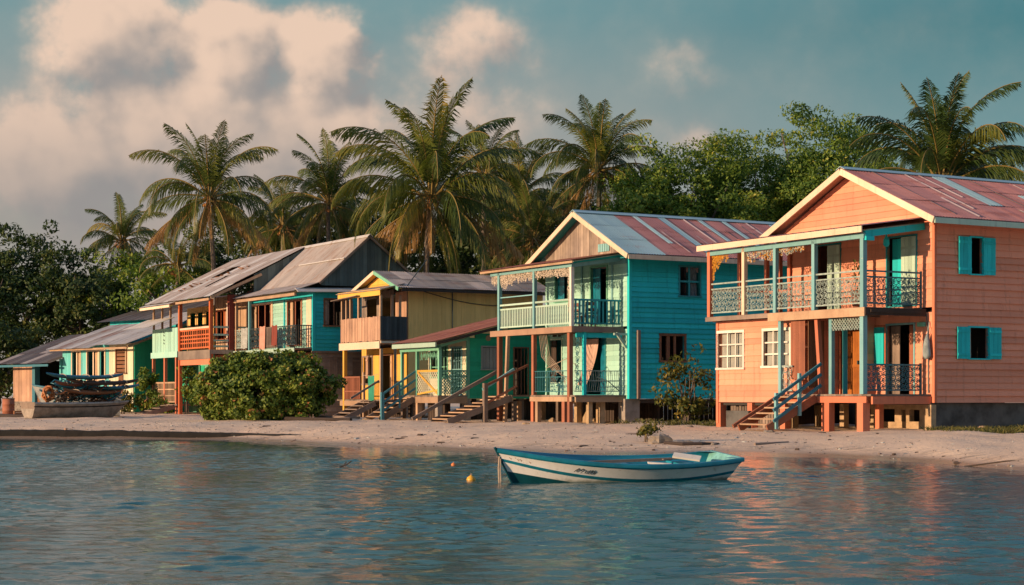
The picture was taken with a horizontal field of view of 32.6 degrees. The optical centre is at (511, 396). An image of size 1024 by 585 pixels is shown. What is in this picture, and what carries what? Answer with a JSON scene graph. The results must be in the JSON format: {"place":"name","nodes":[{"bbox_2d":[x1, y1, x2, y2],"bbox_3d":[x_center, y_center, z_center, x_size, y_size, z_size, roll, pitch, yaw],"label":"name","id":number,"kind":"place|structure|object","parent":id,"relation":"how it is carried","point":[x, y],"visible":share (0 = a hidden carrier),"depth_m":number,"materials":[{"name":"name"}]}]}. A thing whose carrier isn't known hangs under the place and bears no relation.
{"place":"outdoors","nodes":[
{"label":"outdoors","id":0,"kind":"place"},
{"bbox_2d":[0,438,1023,584],"bbox_3d":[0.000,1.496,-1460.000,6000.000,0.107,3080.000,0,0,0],"label":"sea water","id":1,"kind":"structure","parent":0,"point":[145,512],"depth_m":21.02,"materials":[{"name":"teal liquid"}]},
{"bbox_2d":[466,474,475,480],"bbox_3d":[-0.730,1.468,31.200,0.170,0.200,0.170,0,0,0],"label":"mooring buoy","id":2,"kind":"object","parent":1,"relation":"on","point":[471,477],"visible":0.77,"depth_m":31.15,"materials":[{"name":"plastic"}]},
{"bbox_2d":[494,447,744,482],"bbox_3d":[1.806,1.261,31.084,4.565,0.778,1.520,0,5,-21],"label":"rowing boat","id":3,"kind":"object","parent":1,"relation":"on","point":[519,466],"visible":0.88,"depth_m":30.56,"materials":[{"name":"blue wood"}]},
{"bbox_2d":[498,456,500,482],"bbox_3d":[-0.222,1.370,30.260,0.079,0.663,0.047,0,0,0],"label":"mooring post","id":4,"kind":"object","parent":3,"relation":"hanging from","point":[499,469],"visible":0.66,"depth_m":30.25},
{"bbox_2d":[0,396,1023,470],"bbox_3d":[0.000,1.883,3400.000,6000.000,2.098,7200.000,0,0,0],"label":"beach sand","id":5,"kind":"structure","parent":0,"point":[989,447],"depth_m":51.13,"materials":[{"name":"sand"}]},
{"bbox_2d":[2,398,14,413],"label":"oil drum","id":6,"kind":"object","parent":5,"relation":"on","point":[8,405],"visible":0.97,"depth_m":85.36,"materials":[{"name":"brown metal"}]},
{"bbox_2d":[0,414,23,416],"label":"driftwood log","id":7,"kind":"object","parent":5,"relation":"on","point":[11,415],"visible":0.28,"depth_m":82.84,"materials":[{"name":"brown wood"}]},
{"bbox_2d":[0,258,38,359],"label":"broadleaf tree","id":8,"kind":"object","parent":5,"relation":"on","point":[10,314],"visible":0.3,"depth_m":123.20,"materials":[{"name":"green plant"}]},
{"bbox_2d":[0,320,48,406],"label":"broadleaf tree","id":9,"kind":"object","parent":5,"relation":"on","point":[18,344],"visible":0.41,"depth_m":115.44,"materials":[{"name":"green plant"}]},
{"bbox_2d":[0,334,84,410],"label":"fishing hut","id":10,"kind":"object","parent":5,"relation":"on","point":[33,366],"visible":0.38,"depth_m":109.90,"materials":[{"name":"beige paint"}]},
{"bbox_2d":[0,219,103,334],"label":"broadleaf tree","id":11,"kind":"object","parent":5,"relation":"on","point":[46,255],"visible":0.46,"depth_m":123.95,"materials":[{"name":"green plant"}]},
{"bbox_2d":[19,400,129,418],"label":"old skiff","id":12,"kind":"object","parent":5,"relation":"on","point":[30,410],"visible":0.91,"depth_m":79.26,"materials":[{"name":"grey wood"}]},
{"bbox_2d":[51,379,128,401],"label":"fishing net","id":13,"kind":"object","parent":12,"relation":"in","point":[71,397],"visible":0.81,"depth_m":80.52,"materials":[{"name":"brown fabric"}]},
{"bbox_2d":[41,385,54,401],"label":"hose coil","id":14,"kind":"object","parent":13,"relation":"on","point":[50,397],"visible":0.99,"depth_m":79.52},
{"bbox_2d":[39,389,67,395],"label":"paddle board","id":15,"kind":"object","parent":13,"relation":"on","point":[48,392],"visible":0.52,"depth_m":79.69,"materials":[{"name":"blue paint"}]},
{"bbox_2d":[63,388,121,394],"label":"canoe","id":16,"kind":"object","parent":13,"relation":"on","point":[90,392],"visible":1,"depth_m":80.25,"materials":[{"name":"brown wood"}]},
{"bbox_2d":[54,383,138,389],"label":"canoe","id":17,"kind":"object","parent":16,"relation":"on","point":[122,387],"visible":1,"depth_m":81.10,"materials":[{"name":"wood"}]},
{"bbox_2d":[55,380,100,385],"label":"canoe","id":18,"kind":"object","parent":17,"relation":"on","point":[66,383],"visible":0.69,"depth_m":79.86,"materials":[{"name":"wood"}]},
{"bbox_2d":[66,379,138,384],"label":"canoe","id":19,"kind":"object","parent":13,"relation":"on","point":[102,382],"visible":1,"depth_m":80.40,"materials":[{"name":"blue wood"}]},
{"bbox_2d":[46,372,122,378],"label":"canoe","id":20,"kind":"object","parent":19,"relation":"on","point":[87,376],"visible":1,"depth_m":79.88,"materials":[{"name":"wood"}]},
{"bbox_2d":[13,261,137,358],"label":"broadleaf tree","id":21,"kind":"object","parent":5,"relation":"on","point":[82,284],"visible":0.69,"depth_m":121.72,"materials":[{"name":"green plant"}]},
{"bbox_2d":[32,384,121,416],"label":"beached boat","id":22,"kind":"object","parent":5,"relation":"on","point":[36,389],"visible":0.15,"depth_m":84.37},
{"bbox_2d":[46,312,186,411],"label":"fishing hut","id":23,"kind":"object","parent":5,"relation":"on","point":[110,349],"visible":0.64,"depth_m":102.97,"materials":[{"name":"beige paint"}]},
{"bbox_2d":[71,350,80,379],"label":"window","id":24,"kind":"structure","parent":23,"relation":"in","point":[78,352],"depth_m":105.36,"materials":[{"name":"beige paint"}]},
{"bbox_2d":[86,350,98,380],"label":"window","id":25,"kind":"structure","parent":23,"relation":"in","point":[87,351],"depth_m":104.06,"materials":[{"name":"beige paint"}]},
{"bbox_2d":[97,349,105,379],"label":"window","id":26,"kind":"structure","parent":23,"relation":"in","point":[104,350],"depth_m":103.25,"materials":[{"name":"beige paint"}]},
{"bbox_2d":[114,349,126,373],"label":"window","id":27,"kind":"structure","parent":23,"relation":"in","point":[117,354],"depth_m":102.00,"materials":[{"name":"brown wood"}]},
{"bbox_2d":[62,241,173,329],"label":"broadleaf tree","id":28,"kind":"object","parent":5,"relation":"on","point":[128,266],"visible":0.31,"depth_m":124.65,"materials":[{"name":"green plant"}]},
{"bbox_2d":[80,192,166,276],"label":"coconut palm","id":29,"kind":"object","parent":5,"relation":"on","point":[122,226],"visible":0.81,"depth_m":127.66,"materials":[{"name":"green plant"}]},
{"bbox_2d":[121,389,144,413],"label":"garden plant","id":30,"kind":"object","parent":5,"relation":"on","point":[129,406],"visible":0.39,"depth_m":98.23,"materials":[{"name":"green plant"}]},
{"bbox_2d":[131,366,159,410],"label":"garden plant","id":31,"kind":"object","parent":5,"relation":"on","point":[144,382],"visible":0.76,"depth_m":98.41,"materials":[{"name":"green plant"}]},
{"bbox_2d":[0,429,300,437],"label":"timber edging","id":32,"kind":"object","parent":5,"relation":"on","point":[79,433],"visible":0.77,"depth_m":61.71,"materials":[{"name":"wood"}]},
{"bbox_2d":[147,392,173,412],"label":"garden plant","id":33,"kind":"object","parent":5,"relation":"on","point":[157,402],"visible":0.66,"depth_m":97.02,"materials":[{"name":"green plant"}]},
{"bbox_2d":[106,256,228,310],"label":"broadleaf tree","id":34,"kind":"object","parent":5,"relation":"on","point":[146,284],"visible":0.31,"depth_m":113.03,"materials":[{"name":"green plant"}]},
{"bbox_2d":[97,294,237,411],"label":"fishing hut","id":35,"kind":"object","parent":5,"relation":"on","point":[135,317],"visible":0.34,"depth_m":109.95,"materials":[{"name":"teal paint"}]},
{"bbox_2d":[123,300,214,413],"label":"wooden house","id":36,"kind":"structure","parent":5,"relation":"on","point":[165,344],"depth_m":97.37,"materials":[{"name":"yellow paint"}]},
{"bbox_2d":[174,365,196,413],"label":"climbing vine","id":37,"kind":"object","parent":36,"relation":"attached to","point":[186,387],"visible":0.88,"depth_m":95.20,"materials":[{"name":"green plant"}]},
{"bbox_2d":[139,228,210,301],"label":"coconut palm","id":38,"kind":"object","parent":5,"relation":"on","point":[180,258],"visible":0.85,"depth_m":111.75,"materials":[{"name":"green plant"}]},
{"bbox_2d":[128,120,277,304],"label":"coconut palm","id":39,"kind":"object","parent":5,"relation":"on","point":[210,176],"visible":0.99,"depth_m":105.33,"materials":[{"name":"green plant"}]},
{"bbox_2d":[163,192,289,295],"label":"palm tree","id":40,"kind":"object","parent":5,"relation":"on","point":[220,260],"visible":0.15,"depth_m":119.21,"materials":[{"name":"green plant"}]},
{"bbox_2d":[145,247,350,413],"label":"wooden house","id":41,"kind":"structure","parent":5,"relation":"on","point":[262,271],"depth_m":93.30,"materials":[{"name":"orange wood"}]},
{"bbox_2d":[216,309,226,349],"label":"window frame","id":42,"kind":"structure","parent":41,"relation":"in","point":[224,309],"depth_m":94.96,"materials":[{"name":"red paint"}]},
{"bbox_2d":[187,348,347,420],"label":"sea grape bush","id":43,"kind":"object","parent":5,"relation":"on","point":[235,385],"visible":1,"depth_m":72.42,"materials":[{"name":"green plant"}]},
{"bbox_2d":[229,174,333,257],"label":"coconut palm","id":44,"kind":"object","parent":5,"relation":"on","point":[283,216],"visible":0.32,"depth_m":115.73,"materials":[{"name":"green plant"}]},
{"bbox_2d":[282,416,351,420],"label":"driftwood log","id":45,"kind":"object","parent":5,"relation":"on","point":[286,418],"visible":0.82,"depth_m":70.75,"materials":[{"name":"brown wood"}]},
{"bbox_2d":[224,234,414,415],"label":"wooden house","id":46,"kind":"structure","parent":5,"relation":"on","point":[340,262],"depth_m":86.47,"materials":[{"name":"green paint"}]},
{"bbox_2d":[241,328,247,348],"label":"hung cloth","id":47,"kind":"object","parent":46,"relation":"hanging from","point":[244,332],"visible":1,"depth_m":90.29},
{"bbox_2d":[259,326,264,349],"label":"hung cloth","id":48,"kind":"object","parent":46,"relation":"hanging from","point":[262,338],"visible":0.96,"depth_m":88.11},
{"bbox_2d":[271,325,276,345],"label":"hung cloth","id":49,"kind":"object","parent":46,"relation":"hanging from","point":[274,337],"visible":1,"depth_m":86.78,"materials":[{"name":"fabric"}]},
{"bbox_2d":[323,298,344,326],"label":"window frame","id":50,"kind":"structure","parent":46,"relation":"in","point":[324,325],"depth_m":85.43,"materials":[{"name":"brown wood"}]},
{"bbox_2d":[249,191,394,255],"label":"broadleaf tree","id":51,"kind":"object","parent":5,"relation":"on","point":[313,239],"visible":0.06,"depth_m":118.94,"materials":[{"name":"green plant"}]},
{"bbox_2d":[258,128,387,248],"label":"coconut palm","id":52,"kind":"object","parent":5,"relation":"on","point":[328,183],"visible":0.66,"depth_m":111.60,"materials":[{"name":"green plant"}]},
{"bbox_2d":[317,415,348,417],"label":"driftwood log","id":53,"kind":"object","parent":5,"relation":"on","point":[331,416],"visible":0.29,"depth_m":73.33,"materials":[{"name":"brown wood"}]},
{"bbox_2d":[325,183,492,273],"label":"palm tree","id":54,"kind":"object","parent":5,"relation":"on","point":[439,263],"visible":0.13,"depth_m":112.85,"materials":[{"name":"green plant"}]},
{"bbox_2d":[329,75,525,415],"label":"coconut palm","id":55,"kind":"object","parent":5,"relation":"on","point":[430,164],"visible":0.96,"depth_m":87.09,"materials":[{"name":"green plant"}]},
{"bbox_2d":[330,259,545,417],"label":"wooden house","id":56,"kind":"structure","parent":5,"relation":"on","point":[417,304],"depth_m":81.26,"materials":[{"name":"yellow wood"}]},
{"bbox_2d":[361,355,372,384],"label":"window frame","id":57,"kind":"structure","parent":56,"relation":"in","point":[371,355],"depth_m":83.54,"materials":[{"name":"grey wood"}]},
{"bbox_2d":[362,374,377,400],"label":"green cloth","id":58,"kind":"object","parent":56,"relation":"hanging from","point":[371,389],"visible":0.98,"depth_m":80.11,"materials":[{"name":"fabric"}]},
{"bbox_2d":[390,355,390,395],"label":"door","id":59,"kind":"structure","parent":56,"relation":"in","point":[390,355],"depth_m":81.68,"materials":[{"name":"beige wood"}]},
{"bbox_2d":[364,307,554,419],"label":"wooden house","id":60,"kind":"structure","parent":5,"relation":"on","point":[459,358],"depth_m":72.84,"materials":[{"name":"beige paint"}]},
{"bbox_2d":[429,345,448,378],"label":"window","id":61,"kind":"structure","parent":60,"relation":"in","point":[444,356],"depth_m":73.95,"materials":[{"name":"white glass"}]},
{"bbox_2d":[480,346,496,369],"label":"window","id":62,"kind":"structure","parent":60,"relation":"in","point":[488,355],"depth_m":72.49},
{"bbox_2d":[441,120,541,274],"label":"coconut palm","id":63,"kind":"object","parent":5,"relation":"on","point":[508,173],"visible":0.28,"depth_m":103.70,"materials":[{"name":"green plant"}]},
{"bbox_2d":[432,160,555,282],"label":"broadleaf tree","id":64,"kind":"object","parent":5,"relation":"on","point":[472,270],"visible":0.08,"depth_m":112.24,"materials":[{"name":"green plant"}]},
{"bbox_2d":[8,417,1014,466],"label":"beach litter","id":65,"kind":"object","parent":5,"relation":"on","point":[893,454],"visible":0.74,"depth_m":50.10,"materials":[{"name":"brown wood"}]},
{"bbox_2d":[469,133,572,273],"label":"coconut palm","id":66,"kind":"object","parent":5,"relation":"on","point":[524,169],"visible":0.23,"depth_m":107.53,"materials":[{"name":"green plant"}]},
{"bbox_2d":[478,176,577,281],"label":"coconut palm","id":67,"kind":"object","parent":5,"relation":"on","point":[536,224],"visible":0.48,"depth_m":95.55,"materials":[{"name":"green plant"}]},
{"bbox_2d":[489,188,609,292],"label":"broadleaf tree","id":68,"kind":"object","parent":5,"relation":"on","point":[542,236],"visible":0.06,"depth_m":110.03,"materials":[{"name":"green plant"}]},
{"bbox_2d":[523,93,667,227],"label":"coconut palm","id":69,"kind":"object","parent":5,"relation":"on","point":[597,144],"visible":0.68,"depth_m":97.31,"materials":[{"name":"green plant"}]},
{"bbox_2d":[411,209,786,423],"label":"wooden house","id":70,"kind":"structure","parent":5,"relation":"on","point":[640,279],"depth_m":66.58,"materials":[{"name":"green paint"}]},
{"bbox_2d":[550,338,562,383],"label":"window frame","id":71,"kind":"structure","parent":70,"relation":"in","point":[561,339],"depth_m":69.07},
{"bbox_2d":[553,271,568,302],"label":"window frame","id":72,"kind":"structure","parent":70,"relation":"in","point":[555,278],"depth_m":69.49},
{"bbox_2d":[574,303,588,325],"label":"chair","id":73,"kind":"object","parent":70,"relation":"on","point":[578,314],"visible":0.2,"depth_m":66.21,"materials":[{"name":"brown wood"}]},
{"bbox_2d":[578,339,598,384],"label":"curtain","id":74,"kind":"object","parent":70,"relation":"hanging from","point":[591,348],"depth_m":67.04,"materials":[{"name":"fabric"}]},
{"bbox_2d":[581,302,596,325],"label":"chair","id":75,"kind":"object","parent":70,"relation":"on","point":[589,310],"visible":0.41,"depth_m":65.46,"materials":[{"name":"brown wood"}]},
{"bbox_2d":[593,268,600,324],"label":"door","id":76,"kind":"structure","parent":70,"relation":"in","point":[596,272],"depth_m":67.01,"materials":[{"name":"wood"}]},
{"bbox_2d":[600,338,604,394],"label":"door","id":77,"kind":"structure","parent":70,"relation":"in","point":[602,346],"depth_m":66.63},
{"bbox_2d":[658,333,687,362],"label":"window frame","id":78,"kind":"structure","parent":70,"relation":"in","point":[660,334],"depth_m":65.89,"materials":[{"name":"brown wood"}]},
{"bbox_2d":[678,265,702,296],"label":"window","id":79,"kind":"structure","parent":70,"relation":"in","point":[691,281],"depth_m":66.57,"materials":[{"name":"teal glass"}]},
{"bbox_2d":[636,422,663,441],"bbox_3d":[3.719,1.004,47.482,0.829,0.662,0.579,0,0,23],"label":"beach weed","id":80,"kind":"object","parent":5,"relation":"on","point":[645,430],"visible":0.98,"depth_m":47.47,"materials":[{"name":"green plant"}]},
{"bbox_2d":[592,154,708,217],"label":"broadleaf tree","id":81,"kind":"object","parent":5,"relation":"on","point":[624,200],"visible":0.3,"depth_m":92.73,"materials":[{"name":"green plant"}]},
{"bbox_2d":[648,432,672,443],"bbox_3d":[4.003,1.187,47.099,0.687,0.462,0.555,0,0,0],"label":"beach rock","id":82,"kind":"object","parent":5,"relation":"on","point":[659,438],"visible":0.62,"depth_m":46.92,"materials":[{"name":"stone"}]},
{"bbox_2d":[612,417,715,425],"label":"ground weeds","id":83,"kind":"object","parent":5,"relation":"on","point":[702,423],"visible":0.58,"depth_m":60.73,"materials":[{"name":"green plant"}]},
{"bbox_2d":[585,128,770,220],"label":"broadleaf tree","id":84,"kind":"object","parent":5,"relation":"on","point":[727,206],"visible":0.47,"depth_m":93.77,"materials":[{"name":"green plant"}]},
{"bbox_2d":[648,343,715,421],"bbox_3d":[5.991,-0.382,61.558,2.528,3.009,1.713,0,0,0],"label":"leafy shrub","id":85,"kind":"object","parent":5,"relation":"on","point":[687,407],"visible":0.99,"depth_m":61.41,"materials":[{"name":"green plant"}]},
{"bbox_2d":[663,441,718,445],"bbox_3d":[4.774,1.261,46.373,1.508,0.140,0.428,0,0,-3],"label":"driftwood log","id":86,"kind":"object","parent":5,"relation":"on","point":[685,443],"visible":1,"depth_m":46.25,"materials":[{"name":"brown wood"}]},
{"bbox_2d":[671,128,823,261],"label":"broadleaf tree","id":87,"kind":"object","parent":5,"relation":"on","point":[774,198],"visible":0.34,"depth_m":96.77,"materials":[{"name":"green plant"}]},
{"bbox_2d":[754,441,788,444],"bbox_3d":[6.912,1.261,46.532,1.225,0.109,0.107,0,0,-34],"label":"driftwood log","id":88,"kind":"object","parent":5,"relation":"on","point":[761,443],"visible":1,"depth_m":46.39,"materials":[{"name":"grey wood"}]},
{"bbox_2d":[758,100,894,219],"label":"broadleaf tree","id":89,"kind":"object","parent":5,"relation":"on","point":[837,141],"visible":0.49,"depth_m":95.56,"materials":[{"name":"green plant"}]},
{"bbox_2d":[796,140,906,198],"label":"broadleaf tree","id":90,"kind":"object","parent":5,"relation":"on","point":[884,165],"visible":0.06,"depth_m":93.51,"materials":[{"name":"green plant"}]},
{"bbox_2d":[696,166,1023,431],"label":"wooden house","id":91,"kind":"structure","parent":5,"relation":"on","point":[947,263],"depth_m":54.63,"materials":[{"name":"paint"}]},
{"bbox_2d":[715,330,744,369],"bbox_3d":[7.322,-1.534,58.307,0.230,1.312,1.560,0,0,-30],"label":"window","id":92,"kind":"structure","parent":91,"relation":"in","point":[733,345],"depth_m":58.37,"materials":[{"name":"white paint"}]},
{"bbox_2d":[760,327,790,367],"bbox_3d":[8.531,-1.549,56.210,0.230,1.282,1.540,0,0,-30],"label":"window","id":93,"kind":"structure","parent":91,"relation":"in","point":[772,344],"depth_m":56.40,"materials":[{"name":"white paint"}]},
{"bbox_2d":[827,245,839,308],"bbox_3d":[10.435,-3.850,56.891,0.053,2.100,0.594,0,0,-30],"label":"door","id":94,"kind":"structure","parent":91,"relation":"in","point":[833,251],"depth_m":56.87,"materials":[{"name":"wood"}]},
{"bbox_2d":[842,328,859,393],"bbox_3d":[10.747,-1.100,55.524,0.100,2.080,0.894,0,0,-30],"label":"door","id":95,"kind":"structure","parent":91,"relation":"in","point":[853,335],"depth_m":55.46,"materials":[{"name":"wood"}]},
{"bbox_2d":[841,259,871,307],"bbox_3d":[10.504,-3.448,53.040,0.851,1.597,0.840,0,0,34],"label":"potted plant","id":96,"kind":"object","parent":91,"relation":"on","point":[856,295],"visible":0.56,"depth_m":52.91,"materials":[{"name":"green plant"}]},
{"bbox_2d":[875,325,885,366],"bbox_3d":[11.570,-1.575,55.044,0.135,1.310,0.620,0,0,-30],"label":"window frame","id":97,"kind":"structure","parent":91,"relation":"in","point":[875,325],"depth_m":54.78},
{"bbox_2d":[883,226,889,246],"bbox_3d":[11.386,-4.865,53.298,0.185,0.630,0.185,0,0,-8],"label":"porch lantern","id":98,"kind":"object","parent":91,"relation":"hanging from","point":[886,239],"visible":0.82,"depth_m":53.24,"materials":[{"name":"teal paint"}]},
{"bbox_2d":[890,326,900,393],"bbox_3d":[11.955,-1.120,54.639,0.053,2.120,0.414,0,0,-30],"label":"door","id":99,"kind":"structure","parent":91,"relation":"in","point":[895,337],"depth_m":54.60,"materials":[{"name":"brown wood"}]},
{"bbox_2d":[892,239,900,305],"bbox_3d":[12.085,-3.850,54.552,0.035,2.100,0.654,0,0,-30],"label":"door","id":100,"kind":"structure","parent":91,"relation":"in","point":[896,243],"depth_m":54.68,"materials":[{"name":"teal paint"}]},
{"bbox_2d":[901,236,915,305],"bbox_3d":[12.180,-3.850,53.868,0.053,2.100,0.614,0,0,-30],"label":"door","id":101,"kind":"structure","parent":91,"relation":"in","point":[908,244],"depth_m":53.84,"materials":[{"name":"wood"}]},
{"bbox_2d":[909,325,912,393],"bbox_3d":[12.350,-1.120,53.955,0.053,2.120,0.314,0,0,-30],"label":"door","id":102,"kind":"structure","parent":91,"relation":"in","point":[910,326],"depth_m":54.04,"materials":[{"name":"wood"}]},
{"bbox_2d":[922,322,930,358],"bbox_3d":[12.554,-1.688,53.021,0.261,1.135,0.247,0,0,-30],"label":"cloth bag","id":103,"kind":"object","parent":91,"relation":"hanging from","point":[926,351],"visible":1,"depth_m":52.94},
{"bbox_2d":[969,236,984,275],"bbox_3d":[14.260,-4.310,53.849,0.630,1.200,0.140,0,0,-30],"label":"window","id":104,"kind":"structure","parent":91,"relation":"in","point":[981,242],"depth_m":53.93,"materials":[{"name":"teal paint"}]},
{"bbox_2d":[967,326,990,359],"bbox_3d":[14.322,-1.635,53.930,0.940,1.030,0.220,0,0,-30],"label":"window","id":105,"kind":"structure","parent":91,"relation":"in","point":[987,333],"depth_m":53.93,"materials":[{"name":"teal paint"}]},
{"bbox_2d":[850,70,1023,181],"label":"coconut palm","id":106,"kind":"object","parent":5,"relation":"on","point":[943,149],"visible":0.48,"depth_m":74.94,"materials":[{"name":"green plant"}]},
{"bbox_2d":[910,143,1023,181],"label":"broadleaf tree","id":107,"kind":"object","parent":5,"relation":"on","point":[1000,163],"visible":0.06,"depth_m":89.70,"materials":[{"name":"green plant"}]},
{"bbox_2d":[967,460,1014,465],"bbox_3d":[10.550,1.412,36.919,2.339,0.280,0.222,0,0,31],"label":"driftwood log","id":108,"kind":"object","parent":5,"relation":"on","point":[991,463],"visible":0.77,"depth_m":37.10,"materials":[{"name":"brown wood"}]},
{"bbox_2d":[0,0,1023,395],"label":"sky","id":109,"kind":"structure","parent":0,"point":[86,86],"materials":[{"name":"blue"}]},
{"bbox_2d":[921,423,1023,433],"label":"grass","id":110,"kind":"structure","parent":0,"point":[1010,429],"depth_m":50.17,"materials":[{"name":"plant"}]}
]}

